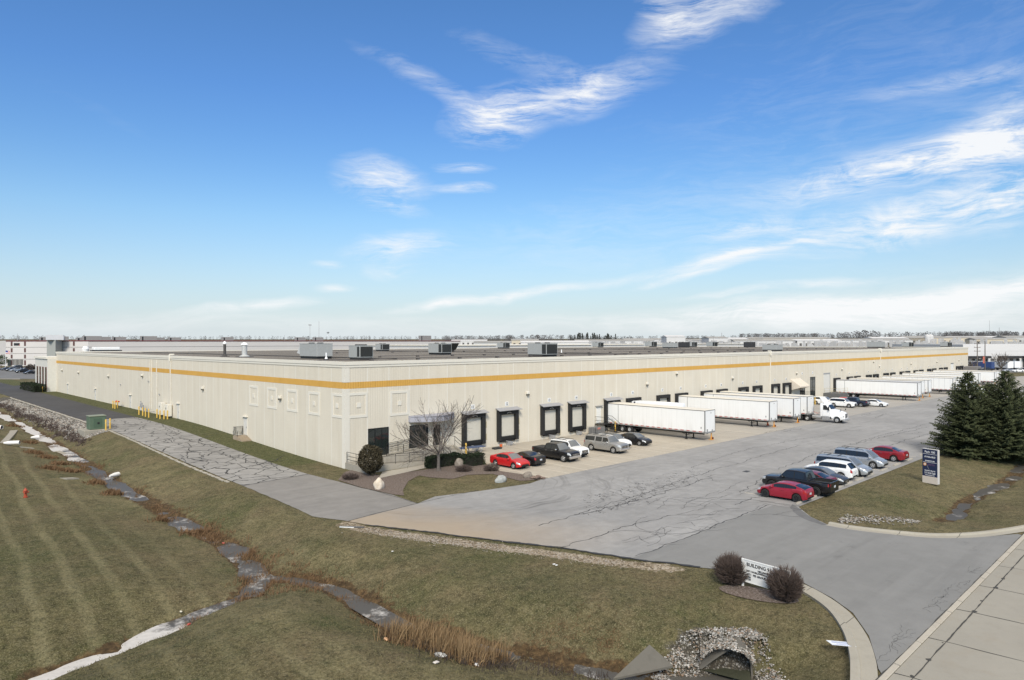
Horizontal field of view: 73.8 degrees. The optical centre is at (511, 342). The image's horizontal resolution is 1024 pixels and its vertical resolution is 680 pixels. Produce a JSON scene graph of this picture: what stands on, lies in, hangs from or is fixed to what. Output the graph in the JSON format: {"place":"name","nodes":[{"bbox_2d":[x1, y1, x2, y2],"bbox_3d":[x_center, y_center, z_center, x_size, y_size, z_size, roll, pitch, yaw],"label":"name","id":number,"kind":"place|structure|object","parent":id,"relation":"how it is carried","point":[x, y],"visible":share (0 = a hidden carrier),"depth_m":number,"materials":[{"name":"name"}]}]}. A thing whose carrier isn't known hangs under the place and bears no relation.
{"place":"outdoors","nodes":[
{"label":"outdoors","id":0,"kind":"place"},
{"bbox_2d":[0,385,30,392],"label":"access drive","id":1,"kind":"structure","parent":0,"point":[12,388],"depth_m":175.41,"materials":[{"name":"asphalt"}]},
{"bbox_2d":[0,368,34,378],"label":"parking lot","id":2,"kind":"structure","parent":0,"point":[4,374],"depth_m":252.92,"materials":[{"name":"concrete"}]},
{"bbox_2d":[0,382,133,420],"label":"access drive","id":3,"kind":"structure","parent":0,"point":[77,410],"depth_m":129.52,"materials":[{"name":"asphalt"}]},
{"bbox_2d":[28,598,241,679],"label":"creek water","id":4,"kind":"structure","parent":0,"point":[160,630],"depth_m":33.28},
{"bbox_2d":[0,412,281,597],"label":"creek water","id":5,"kind":"structure","parent":0,"point":[247,569],"depth_m":53.28,"materials":[{"name":"liquid"}]},
{"bbox_2d":[106,417,305,484],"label":"access drive","id":6,"kind":"structure","parent":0,"point":[240,471],"depth_m":78.36,"materials":[{"name":"concrete"}]},
{"bbox_2d":[111,416,306,485],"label":"drive cracks","id":7,"kind":"object","parent":6,"relation":"on","point":[217,452],"visible":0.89,"depth_m":76.25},
{"bbox_2d":[245,474,415,520],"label":"access drive","id":8,"kind":"structure","parent":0,"point":[315,496],"depth_m":57.49,"materials":[{"name":"concrete"}]},
{"bbox_2d":[379,465,426,477],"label":"walkway","id":9,"kind":"structure","parent":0,"point":[392,472],"depth_m":69.02,"materials":[{"name":"concrete"}]},
{"bbox_2d":[282,577,735,679],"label":"creek water","id":10,"kind":"structure","parent":0,"point":[365,608],"depth_m":35.81,"materials":[{"name":"liquid"}]},
{"bbox_2d":[0,338,1023,679],"bbox_3d":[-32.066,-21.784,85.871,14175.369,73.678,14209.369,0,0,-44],"label":"lawn","id":11,"kind":"structure","parent":0,"point":[814,654],"depth_m":38.07,"materials":[{"name":"green plant"}]},
{"bbox_2d":[20,382,45,391],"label":"shrub bed","id":12,"kind":"object","parent":11,"relation":"on","point":[32,386],"visible":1,"depth_m":167.76,"materials":[{"name":"green plant"}]},
{"bbox_2d":[0,402,91,445],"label":"bank growth","id":13,"kind":"object","parent":11,"relation":"on","point":[75,438],"visible":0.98,"depth_m":105.41,"materials":[{"name":"plant"}]},
{"bbox_2d":[78,428,104,436],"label":"transformer pad","id":14,"kind":"object","parent":11,"relation":"on","point":[84,432],"visible":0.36,"depth_m":92.41,"materials":[{"name":"concrete"}]},
{"bbox_2d":[86,414,106,429],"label":"transformer","id":15,"kind":"object","parent":14,"relation":"on","point":[94,422],"visible":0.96,"depth_m":93.54,"materials":[{"name":"green metal"}]},
{"bbox_2d":[5,423,210,536],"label":"dead grass","id":16,"kind":"structure","parent":11,"relation":"on","point":[111,491],"depth_m":71.17,"materials":[{"name":"plant"}]},
{"bbox_2d":[10,397,229,482],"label":"drive kerb","id":17,"kind":"structure","parent":11,"relation":"on","point":[185,464],"depth_m":81.58,"materials":[{"name":"concrete"}]},
{"bbox_2d":[48,441,327,598],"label":"dead grass","id":18,"kind":"structure","parent":11,"relation":"on","point":[208,540],"depth_m":45.59,"materials":[{"name":"plant"}]},
{"bbox_2d":[0,335,460,365],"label":"office warehouse","id":19,"kind":"structure","parent":11,"relation":"on","point":[23,353],"depth_m":373.78,"materials":[{"name":"metal"}]},
{"bbox_2d":[233,426,250,441],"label":"side stair","id":20,"kind":"object","parent":11,"relation":"on","point":[241,438],"visible":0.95,"depth_m":87.42,"materials":[{"name":"beige concrete"}]},
{"bbox_2d":[179,564,453,642],"bbox_3d":[-9.845,14.435,37.275,15.277,1.720,9.739,0,0,12],"label":"creek edge growth","id":21,"kind":"object","parent":11,"relation":"on","point":[306,585],"visible":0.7,"depth_m":39.17,"materials":[{"name":"orange plant"}]},
{"bbox_2d":[345,439,432,472],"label":"access ramp","id":22,"kind":"structure","parent":11,"relation":"on","point":[394,460],"depth_m":72.10,"materials":[{"name":"concrete"}]},
{"bbox_2d":[338,464,540,494],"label":"mulch bed","id":23,"kind":"object","parent":11,"relation":"on","point":[395,484],"visible":0.82,"depth_m":66.41,"materials":[{"name":"brown wood"}]},
{"bbox_2d":[357,444,383,474],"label":"evergreen bush","id":24,"kind":"object","parent":23,"relation":"on","point":[366,466],"visible":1,"depth_m":66.47,"materials":[{"name":"green plant"}]},
{"bbox_2d":[389,396,482,470],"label":"bare tree","id":25,"kind":"object","parent":23,"relation":"on","point":[439,450],"visible":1,"depth_m":69.67,"materials":[{"name":"brown plant"}]},
{"bbox_2d":[424,452,460,468],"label":"clipped hedge","id":26,"kind":"object","parent":23,"relation":"on","point":[430,462],"visible":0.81,"depth_m":71.56,"materials":[{"name":"green plant"}]},
{"bbox_2d":[456,451,485,465],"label":"clipped hedge","id":27,"kind":"object","parent":23,"relation":"on","point":[473,459],"visible":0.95,"depth_m":72.10,"materials":[{"name":"green plant"}]},
{"bbox_2d":[410,435,469,459],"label":"entrance steps","id":28,"kind":"structure","parent":11,"relation":"on","point":[454,449],"depth_m":77.04,"materials":[{"name":"concrete"}]},
{"bbox_2d":[373,612,509,665],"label":"cattails","id":29,"kind":"object","parent":11,"relation":"on","point":[464,641],"visible":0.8,"depth_m":30.93,"materials":[{"name":"plant"}]},
{"bbox_2d":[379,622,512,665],"bbox_3d":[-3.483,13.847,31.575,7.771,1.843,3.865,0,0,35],"label":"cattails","id":30,"kind":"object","parent":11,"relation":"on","point":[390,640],"visible":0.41,"depth_m":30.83,"materials":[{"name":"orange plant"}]},
{"bbox_2d":[378,616,516,667],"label":"cattail bent stems","id":31,"kind":"object","parent":11,"relation":"on","point":[464,653],"visible":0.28,"depth_m":30.63,"materials":[{"name":"plant"}]},
{"bbox_2d":[1,399,919,524],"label":"bank stones","id":32,"kind":"object","parent":11,"relation":"on","point":[80,424],"visible":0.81,"depth_m":101.62,"materials":[{"name":"stone"}]},
{"bbox_2d":[370,625,608,679],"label":"cattail litter","id":33,"kind":"object","parent":11,"relation":"on","point":[507,665],"visible":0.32,"depth_m":29.22,"materials":[{"name":"plant"}]},
{"bbox_2d":[34,346,967,468],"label":"warehouse","id":34,"kind":"structure","parent":11,"relation":"on","point":[337,407],"depth_m":95.12,"materials":[{"name":"beige paint"}]},
{"bbox_2d":[82,346,121,350],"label":"roof condenser","id":35,"kind":"object","parent":34,"relation":"on","point":[85,348],"visible":0.88,"depth_m":175.99,"materials":[{"name":"white paint"}]},
{"bbox_2d":[297,342,332,358],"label":"rooftop unit","id":36,"kind":"object","parent":34,"relation":"on","point":[312,350],"visible":1,"depth_m":94.69,"materials":[{"name":"grey paint"}]},
{"bbox_2d":[348,344,373,359],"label":"rooftop unit","id":37,"kind":"object","parent":34,"relation":"on","point":[361,351],"visible":0.98,"depth_m":86.02,"materials":[{"name":"black paint"}]},
{"bbox_2d":[368,427,388,454],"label":"window","id":38,"kind":"structure","parent":34,"relation":"in","point":[379,437],"depth_m":73.84,"materials":[{"name":"glass"}]},
{"bbox_2d":[409,424,427,447],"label":"entrance door","id":39,"kind":"structure","parent":34,"relation":"in","point":[423,425],"depth_m":77.28,"materials":[{"name":"black paint"}]},
{"bbox_2d":[428,343,451,354],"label":"rooftop unit","id":40,"kind":"object","parent":34,"relation":"on","point":[439,348],"visible":1,"depth_m":125.99,"materials":[{"name":"black paint"}]},
{"bbox_2d":[527,342,557,356],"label":"rooftop unit","id":41,"kind":"object","parent":34,"relation":"on","point":[547,349],"visible":1,"depth_m":105.25,"materials":[{"name":"black paint"}]},
{"bbox_2d":[361,528,641,567],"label":"shoulder gravel","id":42,"kind":"structure","parent":11,"relation":"on","point":[405,535],"depth_m":44.03,"materials":[{"name":"gravel"}]},
{"bbox_2d":[0,330,1023,340],"bbox_3d":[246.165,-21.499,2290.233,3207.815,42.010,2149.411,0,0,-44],"label":"distant wood","id":43,"kind":"object","parent":11,"relation":"on","point":[543,337],"visible":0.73,"depth_m":1951.09,"materials":[{"name":"plant"}]},
{"bbox_2d":[520,341,588,343],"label":"distant building","id":44,"kind":"structure","parent":11,"relation":"on","point":[566,342],"depth_m":900.00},
{"bbox_2d":[373,344,743,348],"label":"warehouse","id":45,"kind":"structure","parent":11,"relation":"on","point":[494,346],"depth_m":348.62,"materials":[{"name":"beige paint"}]},
{"bbox_2d":[518,604,630,669],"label":"dead grass","id":46,"kind":"structure","parent":11,"relation":"on","point":[600,642],"depth_m":32.06,"materials":[{"name":"plant"}]},
{"bbox_2d":[574,339,654,343],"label":"distant building","id":47,"kind":"structure","parent":11,"relation":"on","point":[627,341],"depth_m":953.06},
{"bbox_2d":[613,645,672,679],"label":"concrete slab","id":48,"kind":"structure","parent":11,"relation":"on","point":[648,658],"depth_m":29.30,"materials":[{"name":"concrete"}]},
{"bbox_2d":[661,335,684,342],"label":"distant building","id":49,"kind":"structure","parent":11,"relation":"on","point":[671,338],"depth_m":870.00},
{"bbox_2d":[648,626,788,679],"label":"riprap stones","id":50,"kind":"object","parent":11,"relation":"on","point":[725,640],"visible":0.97,"depth_m":30.38,"materials":[{"name":"stone"}]},
{"bbox_2d":[699,633,752,679],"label":"culvert outlet","id":51,"kind":"object","parent":11,"relation":"on","point":[727,672],"visible":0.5,"depth_m":30.07,"materials":[{"name":"concrete"}]},
{"bbox_2d":[710,551,747,585],"bbox_3d":[11.846,12.114,36.810,2.048,1.815,2.118,0,0,-44],"label":"bare shrub","id":52,"kind":"object","parent":11,"relation":"on","point":[729,570],"visible":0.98,"depth_m":36.41,"materials":[{"name":"plant"}]},
{"bbox_2d":[719,585,798,602],"bbox_3d":[12.700,12.959,35.224,3.912,0.001,1.900,0,0,30],"label":"mulch bed","id":53,"kind":"object","parent":11,"relation":"on","point":[748,592],"visible":0.86,"depth_m":35.29,"materials":[{"name":"brown wood"}]},
{"bbox_2d":[742,558,790,587],"bbox_3d":[13.158,12.280,35.425,0.100,1.580,2.730,0,0,-39],"label":"building sign","id":54,"kind":"object","parent":53,"relation":"on","point":[756,572],"visible":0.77,"depth_m":35.79,"materials":[{"name":"metal"}]},
{"bbox_2d":[764,563,804,603],"bbox_3d":[13.874,12.077,34.447,2.076,1.878,2.072,0,0,-44],"label":"bare shrub","id":55,"kind":"object","parent":53,"relation":"on","point":[783,585],"visible":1,"depth_m":34.06,"materials":[{"name":"plant"}]},
{"bbox_2d":[731,339,794,346],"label":"distant building","id":56,"kind":"structure","parent":11,"relation":"on","point":[785,341],"depth_m":902.60,"materials":[{"name":"white"}]},
{"bbox_2d":[745,337,830,338],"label":"distant building","id":57,"kind":"structure","parent":11,"relation":"on","point":[788,337],"depth_m":1007.73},
{"bbox_2d":[589,338,1023,346],"bbox_3d":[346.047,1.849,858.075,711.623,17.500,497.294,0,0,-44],"label":"distant yard clutter","id":58,"kind":"object","parent":11,"relation":"on","point":[821,343],"visible":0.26,"depth_m":813.09,"materials":[{"name":"grey"}]},
{"bbox_2d":[792,339,842,345],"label":"distant building","id":59,"kind":"structure","parent":11,"relation":"on","point":[799,342],"depth_m":901.40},
{"bbox_2d":[802,584,877,679],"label":"entrance kerb","id":60,"kind":"structure","parent":11,"relation":"on","point":[863,663],"depth_m":29.80,"materials":[{"name":"concrete"}]},
{"bbox_2d":[832,330,881,338],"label":"bare tree stand","id":61,"kind":"object","parent":11,"relation":"on","point":[859,336],"visible":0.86,"depth_m":1501.88,"materials":[{"name":"plant"}]},
{"bbox_2d":[838,338,912,344],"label":"distant building","id":62,"kind":"structure","parent":11,"relation":"on","point":[884,340],"depth_m":930.00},
{"bbox_2d":[827,522,1023,537],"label":"entrance kerb","id":63,"kind":"structure","parent":11,"relation":"on","point":[1010,530],"depth_m":46.30,"materials":[{"name":"concrete"}]},
{"bbox_2d":[922,448,939,484],"bbox_3d":[38.754,11.416,63.139,0.280,3.190,1.447,0,0,-26],"label":"leasing sign","id":64,"kind":"object","parent":11,"relation":"on","point":[930,466],"visible":1,"depth_m":62.97,"materials":[{"name":"white"}]},
{"bbox_2d":[906,336,989,343],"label":"distant building","id":65,"kind":"structure","parent":11,"relation":"on","point":[949,338],"depth_m":1003.44,"materials":[{"name":"white"}]},
{"bbox_2d":[888,540,1023,679],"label":"street gutter","id":66,"kind":"object","parent":11,"relation":"on","point":[914,663],"depth_m":31.73,"materials":[{"name":"concrete"}]},
{"bbox_2d":[892,344,1023,367],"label":"dock warehouse","id":67,"kind":"structure","parent":11,"relation":"on","point":[1016,351],"depth_m":322.00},
{"bbox_2d":[921,370,1013,463],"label":"spruce tree","id":68,"kind":"object","parent":11,"relation":"on","point":[951,439],"visible":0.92,"depth_m":77.11,"materials":[{"name":"green plant"}]},
{"bbox_2d":[965,338,1016,343],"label":"distant building","id":69,"kind":"structure","parent":11,"relation":"on","point":[967,340],"depth_m":950.00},
{"bbox_2d":[962,370,1023,462],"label":"spruce tree","id":70,"kind":"object","parent":11,"relation":"on","point":[1010,408],"visible":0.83,"depth_m":75.65,"materials":[{"name":"green plant"}]},
{"bbox_2d":[990,352,1012,370],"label":"bare tree","id":71,"kind":"object","parent":11,"relation":"on","point":[1001,359],"visible":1,"depth_m":283.86,"materials":[{"name":"grey plant"}]},
{"bbox_2d":[0,0,1023,338],"label":"sky","id":72,"kind":"structure","parent":0,"point":[199,169],"materials":[{"name":"blue"}]},
{"bbox_2d":[350,384,1023,671],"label":"truck court","id":73,"kind":"object","parent":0,"point":[518,513],"visible":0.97,"depth_m":58.13,"materials":[{"name":"concrete"}]},
{"bbox_2d":[583,469,699,514],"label":"crazed cracks","id":74,"kind":"object","parent":73,"relation":"on","point":[641,492],"visible":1,"depth_m":59.32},
{"bbox_2d":[342,413,974,660],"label":"court cracks","id":75,"kind":"object","parent":73,"relation":"on","point":[645,521],"visible":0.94,"depth_m":47.81,"materials":[{"name":"asphalt"}]},
{"bbox_2d":[757,480,813,501],"bbox_3d":[22.760,12.231,56.906,2.150,1.407,4.262,0,0,-44],"label":"hatchback car","id":76,"kind":"object","parent":73,"relation":"on","point":[795,491],"visible":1,"depth_m":56.02,"materials":[{"name":"paint"}]},
{"bbox_2d":[762,468,838,495],"bbox_3d":[25.020,11.958,59.458,2.454,1.941,6.024,0,0,-44],"label":"pickup truck","id":77,"kind":"object","parent":73,"relation":"on","point":[824,486],"visible":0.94,"depth_m":58.61,"materials":[{"name":"black paint"}]},
{"bbox_2d":[799,466,848,484],"bbox_3d":[28.539,12.198,63.154,2.140,1.447,4.662,0,0,-44],"label":"sedan car","id":78,"kind":"object","parent":73,"relation":"on","point":[842,479],"visible":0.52,"depth_m":62.32,"materials":[{"name":"grey paint"}]},
{"bbox_2d":[803,459,857,478],"bbox_3d":[30.618,12.083,65.749,2.220,1.666,4.692,0,0,-44],"label":"crossover car","id":79,"kind":"object","parent":73,"relation":"on","point":[848,469],"visible":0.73,"depth_m":64.44,"materials":[{"name":"white paint"}]},
{"bbox_2d":[814,452,872,476],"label":"minivan","id":80,"kind":"object","parent":73,"relation":"on","point":[862,468],"visible":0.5,"depth_m":66.88,"materials":[{"name":"silver paint"}]},
{"bbox_2d":[833,446,888,468],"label":"minivan","id":81,"kind":"object","parent":73,"relation":"on","point":[870,458],"visible":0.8,"depth_m":70.82,"materials":[{"name":"silver paint"}]},
{"bbox_2d":[868,445,908,461],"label":"sedan car","id":82,"kind":"object","parent":73,"relation":"on","point":[893,453],"visible":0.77,"depth_m":74.43,"materials":[{"name":"paint"}]},
{"bbox_2d":[464,382,985,477],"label":"dock apron","id":83,"kind":"object","parent":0,"point":[720,434],"visible":0.44,"depth_m":90.42,"materials":[{"name":"concrete"}]},
{"bbox_2d":[490,452,529,468],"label":"sedan car","id":84,"kind":"object","parent":83,"relation":"on","point":[513,460],"visible":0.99,"depth_m":71.04,"materials":[{"name":"red paint"}]},
{"bbox_2d":[517,450,545,465],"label":"car","id":85,"kind":"object","parent":83,"relation":"on","point":[533,457],"visible":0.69,"depth_m":72.06,"materials":[{"name":"black paint"}]},
{"bbox_2d":[532,442,580,461],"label":"pickup truck","id":86,"kind":"object","parent":83,"relation":"on","point":[563,452],"visible":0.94,"depth_m":75.31,"materials":[{"name":"black paint"}]},
{"bbox_2d":[550,437,588,455],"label":"sport utility vehicle","id":87,"kind":"object","parent":83,"relation":"on","point":[576,445],"visible":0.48,"depth_m":77.88,"materials":[{"name":"white paint"}]},
{"bbox_2d":[583,433,629,453],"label":"sport utility vehicle","id":88,"kind":"object","parent":83,"relation":"on","point":[609,442],"visible":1,"depth_m":81.08,"materials":[{"name":"grey paint"}]},
{"bbox_2d":[620,432,651,445],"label":"sedan car","id":89,"kind":"object","parent":83,"relation":"on","point":[638,439],"visible":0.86,"depth_m":86.45,"materials":[{"name":"black paint"}]},
{"bbox_2d":[632,400,684,406],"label":"trailer","id":90,"kind":"object","parent":83,"relation":"on","point":[660,403],"visible":0.02,"depth_m":101.73,"materials":[{"name":"white paint"}]},
{"bbox_2d":[608,402,714,438],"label":"semi trailer","id":91,"kind":"object","parent":83,"relation":"on","point":[632,417],"visible":0.98,"depth_m":94.48,"materials":[{"name":"metal"}]},
{"bbox_2d":[485,419,913,500],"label":"stall lines","id":92,"kind":"object","parent":83,"relation":"on","point":[646,455],"visible":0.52,"depth_m":77.23,"materials":[{"name":"paint"}]},
{"bbox_2d":[679,395,776,426],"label":"semi trailer","id":93,"kind":"object","parent":83,"relation":"on","point":[755,410],"visible":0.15,"depth_m":106.90,"materials":[{"name":"grey paint"}]},
{"bbox_2d":[704,392,800,421],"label":"semi trailer","id":94,"kind":"object","parent":83,"relation":"on","point":[788,407],"visible":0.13,"depth_m":110.22,"materials":[{"name":"grey paint"}]},
{"bbox_2d":[720,391,813,414],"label":"semi trailer","id":95,"kind":"object","parent":83,"relation":"on","point":[807,404],"visible":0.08,"depth_m":113.99,"materials":[{"name":"metal"}]},
{"bbox_2d":[798,397,849,422],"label":"tractor truck","id":96,"kind":"object","parent":83,"relation":"on","point":[828,411],"visible":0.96,"depth_m":110.53,"materials":[{"name":"white paint"}]},
{"bbox_2d":[823,388,847,397],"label":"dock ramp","id":97,"kind":"structure","parent":83,"relation":"on","point":[835,394],"depth_m":156.86,"materials":[{"name":"concrete"}]},
{"bbox_2d":[829,398,856,407],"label":"sport utility vehicle","id":98,"kind":"object","parent":83,"relation":"on","point":[845,402],"visible":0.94,"depth_m":135.83,"materials":[{"name":"white paint"}]},
{"bbox_2d":[836,379,920,399],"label":"semi trailer","id":99,"kind":"object","parent":83,"relation":"on","point":[858,388],"visible":0.86,"depth_m":155.20,"materials":[{"name":"metal"}]},
{"bbox_2d":[849,378,924,397],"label":"semi trailer","id":100,"kind":"object","parent":83,"relation":"on","point":[922,386],"visible":0.17,"depth_m":159.97,"materials":[{"name":"grey paint"}]},
{"bbox_2d":[857,377,931,393],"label":"semi trailer","id":101,"kind":"object","parent":83,"relation":"on","point":[928,385],"visible":0.07,"depth_m":161.38,"materials":[{"name":"grey paint"}]},
{"bbox_2d":[882,376,955,391],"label":"semi trailer","id":102,"kind":"object","parent":83,"relation":"on","point":[939,384],"visible":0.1,"depth_m":170.49,"materials":[{"name":"metal"}]},
{"bbox_2d":[915,371,980,383],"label":"semi trailer","id":103,"kind":"object","parent":83,"relation":"on","point":[978,376],"visible":0.06,"depth_m":197.95,"materials":[{"name":"grey paint"}]},
{"bbox_2d":[933,370,996,384],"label":"semi trailer","id":104,"kind":"object","parent":83,"relation":"on","point":[988,376],"visible":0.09,"depth_m":204.70,"materials":[{"name":"grey paint"}]},
{"bbox_2d":[633,506,1020,672],"bbox_3d":[19.025,12.948,41.849,27.728,0.001,15.842,0,0,-44],"label":"entrance throat","id":105,"kind":"object","parent":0,"point":[883,588],"visible":0.92,"depth_m":40.62,"materials":[{"name":"concrete"}]},
{"bbox_2d":[790,504,826,524],"bbox_3d":[21.964,12.938,51.605,1.015,0.001,6.212,0,0,0],"label":"kerb","id":106,"kind":"object","parent":105,"relation":"on","point":[800,513],"visible":1,"depth_m":51.15,"materials":[{"name":"concrete"}]},
{"bbox_2d":[912,557,1023,679],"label":"street","id":107,"kind":"structure","parent":0,"point":[998,636],"depth_m":29.40,"materials":[{"name":"concrete"}]},
{"bbox_2d":[876,533,1023,679],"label":"street joint filler","id":108,"kind":"object","parent":107,"relation":"on","point":[938,649],"visible":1,"depth_m":31.80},
{"bbox_2d":[877,534,1023,679],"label":"street kerb","id":109,"kind":"structure","parent":107,"relation":"on","point":[898,662],"depth_m":31.86,"materials":[{"name":"concrete"}]},
{"bbox_2d":[946,465,1023,520],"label":"ditch water","id":110,"kind":"structure","parent":0,"point":[959,514],"depth_m":62.42,"materials":[{"name":"liquid"}]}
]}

